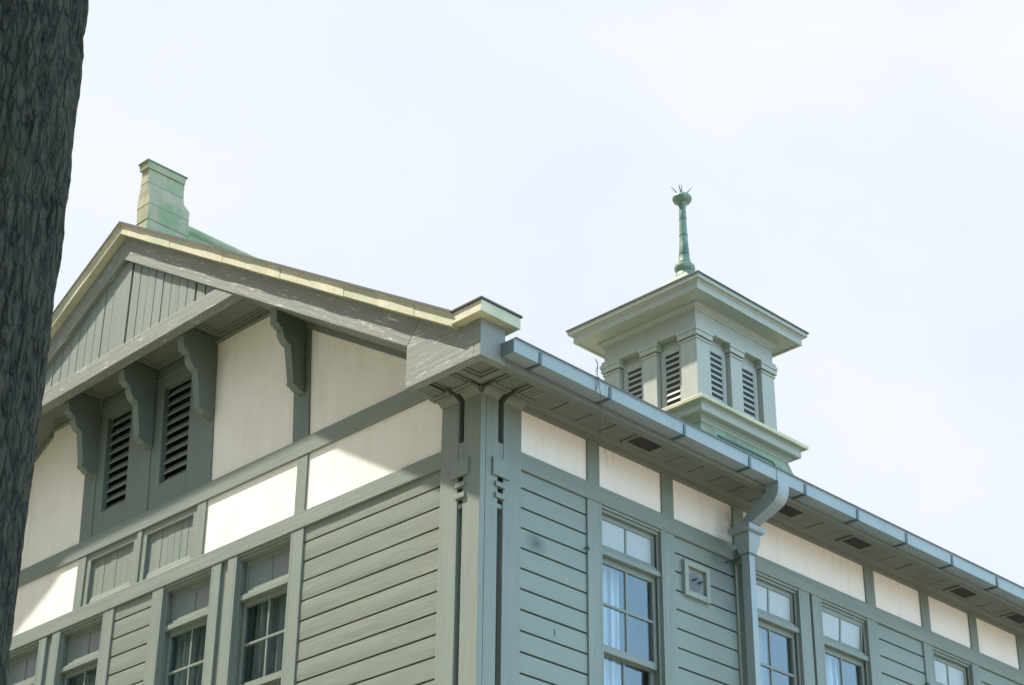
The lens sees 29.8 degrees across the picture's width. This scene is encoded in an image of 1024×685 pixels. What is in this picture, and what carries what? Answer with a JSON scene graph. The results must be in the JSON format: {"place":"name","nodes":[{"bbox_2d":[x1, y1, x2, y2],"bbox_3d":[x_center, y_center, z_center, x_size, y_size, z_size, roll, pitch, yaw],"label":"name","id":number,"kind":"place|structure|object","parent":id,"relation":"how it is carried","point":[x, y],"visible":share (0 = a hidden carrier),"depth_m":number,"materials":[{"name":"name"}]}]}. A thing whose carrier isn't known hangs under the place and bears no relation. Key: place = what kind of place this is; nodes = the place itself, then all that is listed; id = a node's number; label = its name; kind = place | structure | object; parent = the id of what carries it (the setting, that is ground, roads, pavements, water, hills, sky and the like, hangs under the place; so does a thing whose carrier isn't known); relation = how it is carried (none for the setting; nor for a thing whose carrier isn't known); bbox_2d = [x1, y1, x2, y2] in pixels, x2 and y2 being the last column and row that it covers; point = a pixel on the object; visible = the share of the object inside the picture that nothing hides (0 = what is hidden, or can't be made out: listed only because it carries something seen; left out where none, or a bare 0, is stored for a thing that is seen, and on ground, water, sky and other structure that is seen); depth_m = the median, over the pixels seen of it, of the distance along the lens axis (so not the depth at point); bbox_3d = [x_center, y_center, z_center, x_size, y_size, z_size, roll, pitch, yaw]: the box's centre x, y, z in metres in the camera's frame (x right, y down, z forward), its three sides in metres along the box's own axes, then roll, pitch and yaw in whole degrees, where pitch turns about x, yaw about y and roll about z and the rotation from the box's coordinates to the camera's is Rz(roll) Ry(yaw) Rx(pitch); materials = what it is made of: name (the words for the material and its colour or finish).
{"place":"outdoors","nodes":[
{"label":"outdoors","id":0,"kind":"place"},
{"bbox_2d":[0,0,88,684],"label":"tree","id":1,"kind":"object","parent":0,"point":[41,52],"visible":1,"depth_m":7.89,"materials":[{"name":"brown plant"}]},
{"bbox_2d":[53,0,1023,586],"label":"sky","id":2,"kind":"structure","parent":0,"point":[853,170],"materials":[{"name":"white"}]},
{"label":"ground","id":3,"kind":"structure","parent":0,"visible":0},
{"bbox_2d":[7,158,1023,684],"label":"wooden building","id":4,"kind":"structure","parent":3,"relation":"on","point":[251,470],"depth_m":18.05,"materials":[{"name":"paint"}]},
{"bbox_2d":[7,639,40,684],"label":"window","id":5,"kind":"structure","parent":4,"relation":"in","point":[23,661],"depth_m":20.26,"materials":[{"name":"green paint"}]},
{"bbox_2d":[52,612,104,684],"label":"window","id":6,"kind":"structure","parent":4,"relation":"in","point":[78,650],"depth_m":19.56,"materials":[{"name":"green paint"}]},
{"bbox_2d":[152,565,213,684],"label":"window","id":7,"kind":"structure","parent":4,"relation":"in","point":[185,603],"depth_m":18.38,"materials":[{"name":"green paint"}]},
{"bbox_2d":[225,532,292,684],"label":"window","id":8,"kind":"structure","parent":4,"relation":"in","point":[261,573],"depth_m":17.60,"materials":[{"name":"green paint"}]},
{"bbox_2d":[595,359,613,461],"bbox_3d":[0.770,0.590,16.075,0.039,0.938,0.229,-25,-38,39],"label":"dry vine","id":9,"kind":"object","parent":4,"relation":"hanging from","point":[601,405],"visible":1,"depth_m":16.07,"materials":[{"name":"brown plant"}]},
{"bbox_2d":[599,503,667,684],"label":"window","id":10,"kind":"structure","parent":4,"relation":"in","point":[629,546],"depth_m":16.89,"materials":[{"name":"green paint"}]},
{"bbox_2d":[755,571,806,684],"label":"window","id":11,"kind":"structure","parent":4,"relation":"in","point":[779,608],"depth_m":18.29,"materials":[{"name":"green paint"}]},
{"bbox_2d":[819,598,873,684],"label":"window","id":12,"kind":"structure","parent":4,"relation":"in","point":[845,633],"depth_m":18.97,"materials":[{"name":"green paint"}]},
{"bbox_2d":[931,646,974,684],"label":"window","id":13,"kind":"structure","parent":4,"relation":"in","point":[948,669],"depth_m":20.21,"materials":[{"name":"glass"}]}
]}

